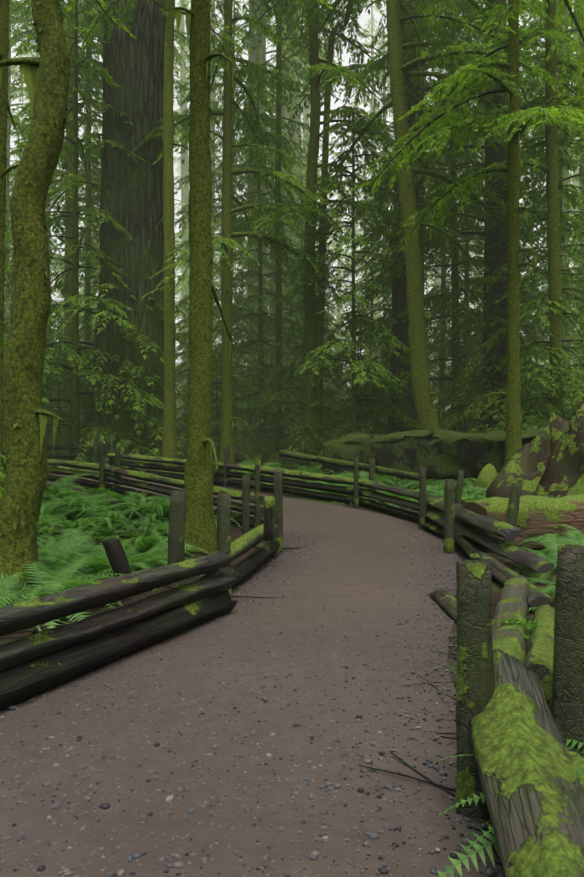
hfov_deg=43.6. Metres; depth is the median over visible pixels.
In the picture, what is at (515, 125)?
tree
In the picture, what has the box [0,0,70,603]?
tree
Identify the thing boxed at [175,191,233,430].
young hemlock tree
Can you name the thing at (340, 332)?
young hemlock tree
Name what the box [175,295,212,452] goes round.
young hemlock tree
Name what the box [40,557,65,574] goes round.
fern
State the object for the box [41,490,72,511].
fern
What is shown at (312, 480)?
fern
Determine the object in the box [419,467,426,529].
fence post
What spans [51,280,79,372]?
young hemlock tree
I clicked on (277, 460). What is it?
fern
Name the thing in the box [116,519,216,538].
fern
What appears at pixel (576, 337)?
young hemlock tree
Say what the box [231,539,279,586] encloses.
fence rail
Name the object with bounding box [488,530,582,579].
fern
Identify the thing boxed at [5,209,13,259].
forest tree
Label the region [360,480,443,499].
fence rail
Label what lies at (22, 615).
fence rail
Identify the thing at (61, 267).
young hemlock tree
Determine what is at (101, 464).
fence post
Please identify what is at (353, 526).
gravel path
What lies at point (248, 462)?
fern
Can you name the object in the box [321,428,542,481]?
giant fallen log
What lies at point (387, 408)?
tree
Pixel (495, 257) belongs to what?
forest tree
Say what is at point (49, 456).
fence rail
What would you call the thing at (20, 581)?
fern
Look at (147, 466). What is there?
fence rail
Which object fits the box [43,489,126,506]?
fern
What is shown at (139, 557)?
fern
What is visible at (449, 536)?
fence post
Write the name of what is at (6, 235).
forest tree
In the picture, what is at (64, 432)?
young hemlock tree
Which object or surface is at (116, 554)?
leaning fence post
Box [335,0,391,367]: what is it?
forest tree
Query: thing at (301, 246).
young hemlock tree
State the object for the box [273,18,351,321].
forest tree
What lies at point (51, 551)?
fern
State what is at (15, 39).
forest tree
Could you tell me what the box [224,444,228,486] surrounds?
fence post
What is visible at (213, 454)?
fence post
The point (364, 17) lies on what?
sky
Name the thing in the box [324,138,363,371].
forest tree
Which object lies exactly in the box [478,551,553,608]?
fence rail
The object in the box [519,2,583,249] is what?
forest tree
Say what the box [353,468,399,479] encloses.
fern
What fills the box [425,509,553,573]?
fence rail
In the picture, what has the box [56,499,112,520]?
fern
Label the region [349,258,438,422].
young hemlock tree
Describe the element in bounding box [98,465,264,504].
fence rail
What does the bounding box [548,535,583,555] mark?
fern
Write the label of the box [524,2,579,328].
forest tree
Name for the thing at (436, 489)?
fern
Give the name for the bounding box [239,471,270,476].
fern
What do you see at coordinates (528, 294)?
tree
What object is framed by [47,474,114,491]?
fence rail
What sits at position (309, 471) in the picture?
fern
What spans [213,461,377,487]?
fence rail
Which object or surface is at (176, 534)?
fence post
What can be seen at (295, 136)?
tree
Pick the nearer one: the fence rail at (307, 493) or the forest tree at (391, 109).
the fence rail at (307, 493)
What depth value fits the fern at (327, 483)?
19.71 m
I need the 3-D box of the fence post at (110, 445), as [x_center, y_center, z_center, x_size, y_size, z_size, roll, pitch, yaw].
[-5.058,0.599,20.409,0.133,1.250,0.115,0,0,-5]
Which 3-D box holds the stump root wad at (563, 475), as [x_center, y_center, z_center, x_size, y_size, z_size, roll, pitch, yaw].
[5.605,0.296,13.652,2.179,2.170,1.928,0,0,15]
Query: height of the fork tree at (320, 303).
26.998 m
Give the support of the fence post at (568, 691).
on the ground
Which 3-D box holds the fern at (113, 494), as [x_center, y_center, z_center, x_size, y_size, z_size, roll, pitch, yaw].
[-2.946,1.300,13.099,1.827,0.910,1.753,0,0,34]
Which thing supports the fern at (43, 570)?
on the ground
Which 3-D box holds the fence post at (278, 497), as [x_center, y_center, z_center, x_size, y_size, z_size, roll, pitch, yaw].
[-0.185,1.116,9.767,0.105,1.330,0.116,0,-1,42]
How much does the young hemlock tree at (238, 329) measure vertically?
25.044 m
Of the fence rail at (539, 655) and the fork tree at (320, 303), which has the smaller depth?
the fence rail at (539, 655)
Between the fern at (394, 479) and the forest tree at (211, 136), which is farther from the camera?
the forest tree at (211, 136)
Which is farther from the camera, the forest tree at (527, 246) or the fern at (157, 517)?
the forest tree at (527, 246)
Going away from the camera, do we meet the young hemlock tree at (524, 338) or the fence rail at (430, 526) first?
the fence rail at (430, 526)
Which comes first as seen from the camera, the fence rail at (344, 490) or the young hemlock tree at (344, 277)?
the fence rail at (344, 490)
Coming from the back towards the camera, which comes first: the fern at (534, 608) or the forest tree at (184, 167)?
the forest tree at (184, 167)
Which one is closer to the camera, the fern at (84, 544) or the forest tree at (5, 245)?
the fern at (84, 544)
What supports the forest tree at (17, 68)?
on the ground
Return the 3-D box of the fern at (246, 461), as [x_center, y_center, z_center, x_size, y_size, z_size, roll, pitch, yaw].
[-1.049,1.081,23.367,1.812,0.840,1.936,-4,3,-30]
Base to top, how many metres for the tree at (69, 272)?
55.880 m
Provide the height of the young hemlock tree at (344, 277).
17.358 m
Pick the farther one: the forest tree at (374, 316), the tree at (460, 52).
the forest tree at (374, 316)
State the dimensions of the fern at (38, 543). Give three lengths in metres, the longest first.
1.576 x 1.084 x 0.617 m
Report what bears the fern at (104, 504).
on the ground
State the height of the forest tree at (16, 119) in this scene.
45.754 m
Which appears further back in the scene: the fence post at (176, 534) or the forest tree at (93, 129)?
the forest tree at (93, 129)
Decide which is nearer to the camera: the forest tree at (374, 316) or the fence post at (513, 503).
the fence post at (513, 503)
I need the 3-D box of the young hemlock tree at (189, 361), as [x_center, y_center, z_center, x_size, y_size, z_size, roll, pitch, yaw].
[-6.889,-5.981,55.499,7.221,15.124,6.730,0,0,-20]
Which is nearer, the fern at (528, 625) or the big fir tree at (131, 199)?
the fern at (528, 625)
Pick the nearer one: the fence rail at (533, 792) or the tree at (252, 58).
the fence rail at (533, 792)
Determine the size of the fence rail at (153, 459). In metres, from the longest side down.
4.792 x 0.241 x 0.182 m
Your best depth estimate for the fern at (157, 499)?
13.43 m
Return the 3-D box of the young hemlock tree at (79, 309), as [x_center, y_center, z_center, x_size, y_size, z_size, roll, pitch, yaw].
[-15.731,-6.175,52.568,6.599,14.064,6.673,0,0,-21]
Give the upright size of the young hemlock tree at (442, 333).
21.214 m
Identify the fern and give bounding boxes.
[0,561,143,628]
[0,572,76,630]
[2,574,42,599]
[12,556,66,587]
[24,552,154,599]
[37,511,132,541]
[37,513,62,541]
[37,534,62,551]
[37,542,188,579]
[38,534,105,572]
[38,549,72,564]
[39,504,82,524]
[40,524,106,554]
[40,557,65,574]
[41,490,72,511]
[42,473,94,504]
[42,498,120,516]
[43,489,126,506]
[44,483,88,498]
[47,492,93,509]
[47,529,141,560]
[54,495,138,523]
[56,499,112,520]
[59,504,161,529]
[72,517,149,542]
[75,456,91,461]
[75,487,169,518]
[80,532,197,556]
[85,542,208,574]
[89,503,214,530]
[96,495,159,511]
[98,453,159,468]
[98,496,169,526]
[107,520,168,544]
[112,504,168,529]
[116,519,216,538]
[140,495,168,513]
[162,508,240,529]
[229,463,285,472]
[235,458,263,464]
[237,459,277,470]
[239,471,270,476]
[246,464,288,476]
[261,456,297,465]
[261,477,294,486]
[286,470,342,490]
[287,464,321,472]
[294,484,348,498]
[295,466,337,474]
[297,478,353,489]
[299,469,363,483]
[311,489,365,503]
[322,473,395,490]
[339,471,386,483]
[340,481,407,504]
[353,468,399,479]
[375,475,408,484]
[378,475,414,486]
[382,480,426,488]
[383,490,443,508]
[393,485,443,501]
[396,479,441,489]
[413,483,466,495]
[427,483,473,495]
[431,478,475,489]
[431,754,499,876]
[443,618,553,710]
[454,478,474,485]
[454,489,481,498]
[454,492,484,499]
[454,493,479,499]
[462,486,486,495]
[464,826,494,850]
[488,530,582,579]
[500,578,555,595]
[515,534,560,556]
[518,524,583,559]
[528,594,554,610]
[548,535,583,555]
[564,739,583,752]
[574,767,583,777]
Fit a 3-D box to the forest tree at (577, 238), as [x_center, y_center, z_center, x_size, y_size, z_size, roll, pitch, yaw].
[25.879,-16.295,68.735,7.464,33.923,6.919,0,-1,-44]
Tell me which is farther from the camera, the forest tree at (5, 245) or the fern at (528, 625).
the forest tree at (5, 245)
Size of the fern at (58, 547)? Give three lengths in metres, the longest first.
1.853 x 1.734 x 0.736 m
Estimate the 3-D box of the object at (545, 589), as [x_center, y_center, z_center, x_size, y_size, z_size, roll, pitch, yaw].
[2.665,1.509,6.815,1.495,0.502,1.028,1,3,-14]
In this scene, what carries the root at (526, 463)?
on the ground
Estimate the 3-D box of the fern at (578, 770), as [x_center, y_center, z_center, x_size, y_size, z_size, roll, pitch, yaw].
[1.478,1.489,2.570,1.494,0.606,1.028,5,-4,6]
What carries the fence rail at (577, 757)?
on the ground
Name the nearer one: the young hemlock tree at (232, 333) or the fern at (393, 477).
the fern at (393, 477)
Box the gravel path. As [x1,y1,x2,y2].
[0,475,503,876]
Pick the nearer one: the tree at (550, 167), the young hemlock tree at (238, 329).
the tree at (550, 167)
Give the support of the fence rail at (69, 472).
attached to the fence post
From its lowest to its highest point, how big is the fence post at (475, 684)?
1.252 m
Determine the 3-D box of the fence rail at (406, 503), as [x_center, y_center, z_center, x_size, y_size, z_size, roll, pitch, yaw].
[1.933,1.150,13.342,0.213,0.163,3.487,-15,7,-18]
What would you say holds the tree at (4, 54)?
on the ground
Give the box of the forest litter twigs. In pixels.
[0,518,554,832]
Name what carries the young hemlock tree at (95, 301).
on the ground
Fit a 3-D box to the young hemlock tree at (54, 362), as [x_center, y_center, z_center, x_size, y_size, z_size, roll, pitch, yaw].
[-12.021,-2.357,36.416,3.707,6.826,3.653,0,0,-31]
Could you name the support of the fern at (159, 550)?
on the ground
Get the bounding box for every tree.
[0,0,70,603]
[0,0,136,501]
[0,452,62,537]
[3,0,188,464]
[3,195,64,453]
[3,307,54,473]
[3,335,66,458]
[4,0,70,307]
[4,4,81,351]
[4,32,13,317]
[5,0,221,236]
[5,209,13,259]
[6,0,178,453]
[9,0,99,360]
[9,0,103,432]
[10,2,64,319]
[21,0,308,464]
[42,343,81,453]
[43,329,85,459]
[45,105,99,453]
[46,328,80,441]
[50,268,95,362]
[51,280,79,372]
[56,49,102,320]
[73,0,247,470]
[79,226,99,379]
[79,228,99,380]
[132,0,354,463]
[164,0,238,552]
[173,0,234,383]
[174,0,246,338]
[174,0,333,464]
[174,0,343,446]
[175,45,347,467]
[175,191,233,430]
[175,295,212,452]
[177,282,217,417]
[178,342,262,460]
[185,348,249,451]
[212,62,341,449]
[212,266,254,423]
[217,1,325,358]
[232,0,339,459]
[234,0,450,470]
[235,87,298,428]
[236,141,349,456]
[238,10,346,362]
[242,262,359,463]
[250,229,344,434]
[267,248,338,425]
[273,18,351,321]
[284,106,417,470]
[284,312,351,456]
[287,0,563,432]
[290,0,574,431]
[300,175,391,431]
[315,0,354,463]
[316,3,520,353]
[318,313,399,471]
[321,0,549,442]
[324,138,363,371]
[333,307,351,424]
[334,0,583,432]
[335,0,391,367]
[341,156,391,404]
[343,33,484,430]
[343,273,449,433]
[349,0,583,460]
[349,26,393,378]
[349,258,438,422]
[350,357,389,430]
[360,249,382,356]
[422,0,583,418]
[424,0,562,422]
[424,15,483,383]
[424,258,460,405]
[425,0,572,307]
[431,342,478,426]
[438,0,583,429]
[445,240,482,410]
[450,38,484,334]
[454,52,583,432]
[460,214,569,432]
[477,12,544,367]
[519,0,583,390]
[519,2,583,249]
[520,1,579,394]
[520,297,548,427]
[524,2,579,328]
[541,129,579,362]
[562,314,583,413]
[563,297,579,388]
[570,137,579,376]
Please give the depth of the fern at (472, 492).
15.81 m
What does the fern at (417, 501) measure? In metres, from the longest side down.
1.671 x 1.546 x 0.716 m
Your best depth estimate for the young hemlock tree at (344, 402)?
26.13 m
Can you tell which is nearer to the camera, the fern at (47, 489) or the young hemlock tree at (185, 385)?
the fern at (47, 489)
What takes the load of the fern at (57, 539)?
on the ground
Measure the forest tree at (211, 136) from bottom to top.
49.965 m
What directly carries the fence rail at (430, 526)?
on the ground
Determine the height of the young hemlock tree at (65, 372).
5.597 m
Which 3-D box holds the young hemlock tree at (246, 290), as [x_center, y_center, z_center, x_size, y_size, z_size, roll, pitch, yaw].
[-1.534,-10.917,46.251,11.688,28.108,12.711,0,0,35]
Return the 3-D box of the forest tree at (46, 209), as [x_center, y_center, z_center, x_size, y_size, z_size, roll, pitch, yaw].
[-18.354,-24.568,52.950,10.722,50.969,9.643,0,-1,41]
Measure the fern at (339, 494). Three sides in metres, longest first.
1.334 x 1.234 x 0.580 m
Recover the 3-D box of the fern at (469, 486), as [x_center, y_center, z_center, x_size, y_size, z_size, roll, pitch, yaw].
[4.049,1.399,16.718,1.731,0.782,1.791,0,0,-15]
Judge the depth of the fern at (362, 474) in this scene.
20.30 m
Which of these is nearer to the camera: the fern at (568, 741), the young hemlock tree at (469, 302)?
the fern at (568, 741)
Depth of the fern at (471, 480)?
19.09 m
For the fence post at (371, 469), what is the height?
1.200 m
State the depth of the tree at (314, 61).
25.91 m
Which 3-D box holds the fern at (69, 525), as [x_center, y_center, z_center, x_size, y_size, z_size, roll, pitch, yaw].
[-3.268,1.492,10.964,1.901,0.790,1.853,-6,-7,41]
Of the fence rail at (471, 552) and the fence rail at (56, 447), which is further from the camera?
the fence rail at (56, 447)
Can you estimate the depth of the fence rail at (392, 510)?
13.42 m
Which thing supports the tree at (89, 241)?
on the ground
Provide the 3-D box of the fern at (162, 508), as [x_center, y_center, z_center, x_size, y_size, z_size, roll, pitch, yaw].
[-2.322,1.407,12.217,2.212,0.819,2.156,-9,-7,43]
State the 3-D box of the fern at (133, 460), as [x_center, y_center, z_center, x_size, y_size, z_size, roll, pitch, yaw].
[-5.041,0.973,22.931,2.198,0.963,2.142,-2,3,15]
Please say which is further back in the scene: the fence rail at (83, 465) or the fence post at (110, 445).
the fence post at (110, 445)
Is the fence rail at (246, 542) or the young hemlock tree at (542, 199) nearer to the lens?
the fence rail at (246, 542)
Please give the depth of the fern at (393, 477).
20.45 m
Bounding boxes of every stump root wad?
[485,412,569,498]
[533,400,583,497]
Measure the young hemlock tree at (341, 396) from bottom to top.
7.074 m
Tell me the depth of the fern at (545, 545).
9.67 m
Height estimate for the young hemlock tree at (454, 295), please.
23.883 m
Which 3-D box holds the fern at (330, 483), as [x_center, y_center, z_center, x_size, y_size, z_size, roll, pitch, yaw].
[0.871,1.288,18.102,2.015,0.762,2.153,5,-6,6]
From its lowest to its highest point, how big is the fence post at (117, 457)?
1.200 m
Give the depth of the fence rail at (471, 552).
9.18 m
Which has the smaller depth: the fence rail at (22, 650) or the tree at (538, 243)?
the fence rail at (22, 650)
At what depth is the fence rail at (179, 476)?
18.62 m
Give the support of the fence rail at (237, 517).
on the ground
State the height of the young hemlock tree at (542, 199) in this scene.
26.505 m
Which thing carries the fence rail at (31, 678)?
on the gravel path
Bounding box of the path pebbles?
[0,530,503,876]
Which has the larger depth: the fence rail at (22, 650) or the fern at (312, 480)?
the fern at (312, 480)
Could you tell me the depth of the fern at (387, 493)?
15.66 m
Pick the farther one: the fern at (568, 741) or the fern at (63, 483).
the fern at (63, 483)
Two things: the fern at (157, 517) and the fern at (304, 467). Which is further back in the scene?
the fern at (304, 467)
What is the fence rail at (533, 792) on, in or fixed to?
on the ground
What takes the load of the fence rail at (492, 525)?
on the ground
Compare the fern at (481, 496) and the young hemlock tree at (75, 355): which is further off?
the young hemlock tree at (75, 355)
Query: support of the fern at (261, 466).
on the ground
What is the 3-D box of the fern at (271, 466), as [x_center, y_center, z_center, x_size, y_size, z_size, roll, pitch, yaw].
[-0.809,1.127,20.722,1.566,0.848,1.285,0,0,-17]
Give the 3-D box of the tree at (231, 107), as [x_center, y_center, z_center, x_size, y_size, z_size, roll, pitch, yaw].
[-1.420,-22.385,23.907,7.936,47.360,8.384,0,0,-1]
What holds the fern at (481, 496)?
on the ground
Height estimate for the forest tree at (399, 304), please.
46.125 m
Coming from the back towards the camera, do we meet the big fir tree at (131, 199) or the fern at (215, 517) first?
the big fir tree at (131, 199)
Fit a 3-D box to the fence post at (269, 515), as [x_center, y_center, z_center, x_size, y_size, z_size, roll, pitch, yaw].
[-0.262,0.906,8.206,0.132,0.484,0.182,3,14,10]
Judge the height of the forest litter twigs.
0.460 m
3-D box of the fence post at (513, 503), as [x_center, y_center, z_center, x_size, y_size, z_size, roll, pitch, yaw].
[2.868,1.163,9.565,0.143,1.267,0.183,11,-4,-34]
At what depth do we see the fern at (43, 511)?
12.06 m
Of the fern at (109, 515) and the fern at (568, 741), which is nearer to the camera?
the fern at (568, 741)
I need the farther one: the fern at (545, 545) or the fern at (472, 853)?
the fern at (545, 545)
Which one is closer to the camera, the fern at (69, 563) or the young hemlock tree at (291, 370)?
the fern at (69, 563)
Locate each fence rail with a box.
[0,551,232,635]
[0,572,236,671]
[0,590,237,709]
[3,445,80,450]
[47,453,78,458]
[47,458,114,470]
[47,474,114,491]
[48,467,115,481]
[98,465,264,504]
[98,474,263,517]
[105,484,263,526]
[107,453,230,469]
[107,459,230,477]
[120,467,230,485]
[177,524,277,584]
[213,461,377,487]
[213,477,377,506]
[214,469,377,496]
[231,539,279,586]
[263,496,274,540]
[279,450,418,480]
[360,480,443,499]
[360,497,438,524]
[361,490,443,511]
[422,520,488,553]
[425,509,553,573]
[427,495,521,538]
[429,589,456,620]
[455,532,482,560]
[468,648,583,876]
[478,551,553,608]
[492,575,528,663]
[523,604,554,699]
[566,745,583,791]
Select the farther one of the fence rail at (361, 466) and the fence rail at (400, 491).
the fence rail at (361, 466)
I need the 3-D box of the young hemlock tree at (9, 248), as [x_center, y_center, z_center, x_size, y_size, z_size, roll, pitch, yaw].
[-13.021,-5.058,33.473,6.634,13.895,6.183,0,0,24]
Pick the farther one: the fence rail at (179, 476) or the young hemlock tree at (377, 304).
the young hemlock tree at (377, 304)
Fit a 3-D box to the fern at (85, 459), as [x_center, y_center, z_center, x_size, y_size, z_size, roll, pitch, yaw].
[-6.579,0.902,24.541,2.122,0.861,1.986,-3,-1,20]
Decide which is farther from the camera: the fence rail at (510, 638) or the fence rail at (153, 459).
the fence rail at (153, 459)
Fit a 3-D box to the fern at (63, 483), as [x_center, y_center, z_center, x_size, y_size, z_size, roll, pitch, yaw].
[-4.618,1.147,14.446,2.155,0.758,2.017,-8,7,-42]
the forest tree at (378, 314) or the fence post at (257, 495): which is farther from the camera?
the forest tree at (378, 314)
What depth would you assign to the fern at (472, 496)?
14.66 m
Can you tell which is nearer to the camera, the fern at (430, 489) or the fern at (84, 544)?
the fern at (84, 544)
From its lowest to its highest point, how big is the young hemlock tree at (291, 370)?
8.470 m
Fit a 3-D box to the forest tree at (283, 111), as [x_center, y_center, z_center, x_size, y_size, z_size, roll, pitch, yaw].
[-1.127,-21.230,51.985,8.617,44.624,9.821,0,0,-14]
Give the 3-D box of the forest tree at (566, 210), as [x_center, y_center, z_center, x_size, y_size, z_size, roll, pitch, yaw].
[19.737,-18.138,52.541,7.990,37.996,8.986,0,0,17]
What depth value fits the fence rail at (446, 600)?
6.56 m
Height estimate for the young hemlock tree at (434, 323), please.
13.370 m
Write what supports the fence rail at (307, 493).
on the ground
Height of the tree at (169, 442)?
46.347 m
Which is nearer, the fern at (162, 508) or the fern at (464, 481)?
the fern at (162, 508)
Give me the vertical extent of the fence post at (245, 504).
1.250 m
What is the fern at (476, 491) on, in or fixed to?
on the ground
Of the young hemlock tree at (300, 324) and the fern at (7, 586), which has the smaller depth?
the fern at (7, 586)
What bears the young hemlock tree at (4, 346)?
on the ground
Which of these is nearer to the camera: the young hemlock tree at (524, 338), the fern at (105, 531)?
the fern at (105, 531)
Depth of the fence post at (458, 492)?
12.09 m
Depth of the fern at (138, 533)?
10.65 m
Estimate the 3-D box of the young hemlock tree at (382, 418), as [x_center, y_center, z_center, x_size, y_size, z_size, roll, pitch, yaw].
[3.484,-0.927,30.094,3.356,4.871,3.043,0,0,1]
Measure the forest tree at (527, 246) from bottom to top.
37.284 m
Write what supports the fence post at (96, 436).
on the ground
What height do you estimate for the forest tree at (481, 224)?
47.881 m
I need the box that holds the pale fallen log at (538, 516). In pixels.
[461,495,583,552]
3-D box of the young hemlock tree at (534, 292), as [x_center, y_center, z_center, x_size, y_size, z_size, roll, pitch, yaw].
[9.690,-4.641,31.570,5.512,11.618,5.451,0,0,-12]
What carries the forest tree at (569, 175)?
on the ground
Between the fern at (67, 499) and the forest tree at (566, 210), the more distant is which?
the forest tree at (566, 210)
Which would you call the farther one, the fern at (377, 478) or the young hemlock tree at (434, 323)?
the young hemlock tree at (434, 323)
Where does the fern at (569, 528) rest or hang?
on the ground
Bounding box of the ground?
[0,449,556,873]
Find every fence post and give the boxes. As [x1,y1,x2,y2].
[94,432,98,470]
[99,442,104,493]
[102,535,131,576]
[109,438,112,465]
[115,447,120,485]
[167,491,186,587]
[212,443,216,484]
[217,494,231,598]
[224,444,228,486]
[242,475,249,534]
[254,459,260,527]
[273,472,282,553]
[354,458,358,508]
[369,459,374,499]
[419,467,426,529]
[444,479,454,553]
[454,470,463,517]
[456,560,494,823]
[504,479,522,543]
[552,544,583,754]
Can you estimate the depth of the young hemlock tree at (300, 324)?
41.05 m
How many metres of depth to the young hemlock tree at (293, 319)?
45.12 m
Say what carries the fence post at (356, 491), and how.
on the ground
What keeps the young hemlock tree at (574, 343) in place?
on the ground
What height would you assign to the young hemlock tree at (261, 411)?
19.347 m
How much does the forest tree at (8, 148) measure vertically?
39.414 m
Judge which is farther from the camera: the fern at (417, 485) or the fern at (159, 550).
the fern at (417, 485)
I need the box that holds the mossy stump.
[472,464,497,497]
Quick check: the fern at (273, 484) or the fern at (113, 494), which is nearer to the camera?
the fern at (113, 494)
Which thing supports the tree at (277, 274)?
on the ground
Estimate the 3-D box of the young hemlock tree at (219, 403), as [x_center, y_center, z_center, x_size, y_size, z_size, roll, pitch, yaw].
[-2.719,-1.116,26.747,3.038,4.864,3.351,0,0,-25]
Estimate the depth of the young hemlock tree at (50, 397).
25.53 m
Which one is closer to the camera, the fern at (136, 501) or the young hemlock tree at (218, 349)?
the fern at (136, 501)
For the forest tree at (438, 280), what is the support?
on the ground
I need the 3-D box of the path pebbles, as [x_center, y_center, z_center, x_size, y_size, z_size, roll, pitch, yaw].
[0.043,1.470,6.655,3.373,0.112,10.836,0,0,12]
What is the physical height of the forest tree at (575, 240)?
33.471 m
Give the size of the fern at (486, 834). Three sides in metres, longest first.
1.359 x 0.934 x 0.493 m
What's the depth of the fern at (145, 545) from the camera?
9.44 m
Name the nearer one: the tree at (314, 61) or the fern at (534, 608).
the fern at (534, 608)
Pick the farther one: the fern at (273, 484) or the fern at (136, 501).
the fern at (273, 484)
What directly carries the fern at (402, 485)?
on the ground
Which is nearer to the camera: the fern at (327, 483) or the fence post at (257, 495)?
the fence post at (257, 495)
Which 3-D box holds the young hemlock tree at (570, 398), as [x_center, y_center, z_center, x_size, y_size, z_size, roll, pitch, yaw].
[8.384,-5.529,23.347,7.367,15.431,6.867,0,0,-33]
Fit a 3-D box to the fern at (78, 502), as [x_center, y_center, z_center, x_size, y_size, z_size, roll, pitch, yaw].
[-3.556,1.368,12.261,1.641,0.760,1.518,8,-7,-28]
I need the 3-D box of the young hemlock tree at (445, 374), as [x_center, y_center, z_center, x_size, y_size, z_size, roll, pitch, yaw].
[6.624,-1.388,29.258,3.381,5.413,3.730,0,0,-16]
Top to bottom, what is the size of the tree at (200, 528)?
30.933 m
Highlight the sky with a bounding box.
[9,0,575,395]
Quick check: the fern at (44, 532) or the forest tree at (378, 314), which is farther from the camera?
the forest tree at (378, 314)
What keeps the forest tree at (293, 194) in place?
on the ground
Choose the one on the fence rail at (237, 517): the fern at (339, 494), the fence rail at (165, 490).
the fence rail at (165, 490)
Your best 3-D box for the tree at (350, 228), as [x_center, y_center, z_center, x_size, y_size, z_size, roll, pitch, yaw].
[6.133,-27.941,36.467,8.817,58.322,10.165,0,0,-25]
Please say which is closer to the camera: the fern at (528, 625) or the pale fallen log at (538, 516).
the fern at (528, 625)
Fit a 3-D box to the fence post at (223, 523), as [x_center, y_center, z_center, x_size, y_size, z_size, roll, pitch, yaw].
[-0.610,1.135,6.554,0.130,1.270,0.112,0,0,-29]
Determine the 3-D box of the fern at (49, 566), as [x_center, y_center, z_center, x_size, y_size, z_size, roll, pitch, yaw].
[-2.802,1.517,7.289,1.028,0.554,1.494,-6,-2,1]
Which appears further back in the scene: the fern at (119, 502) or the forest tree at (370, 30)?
the forest tree at (370, 30)

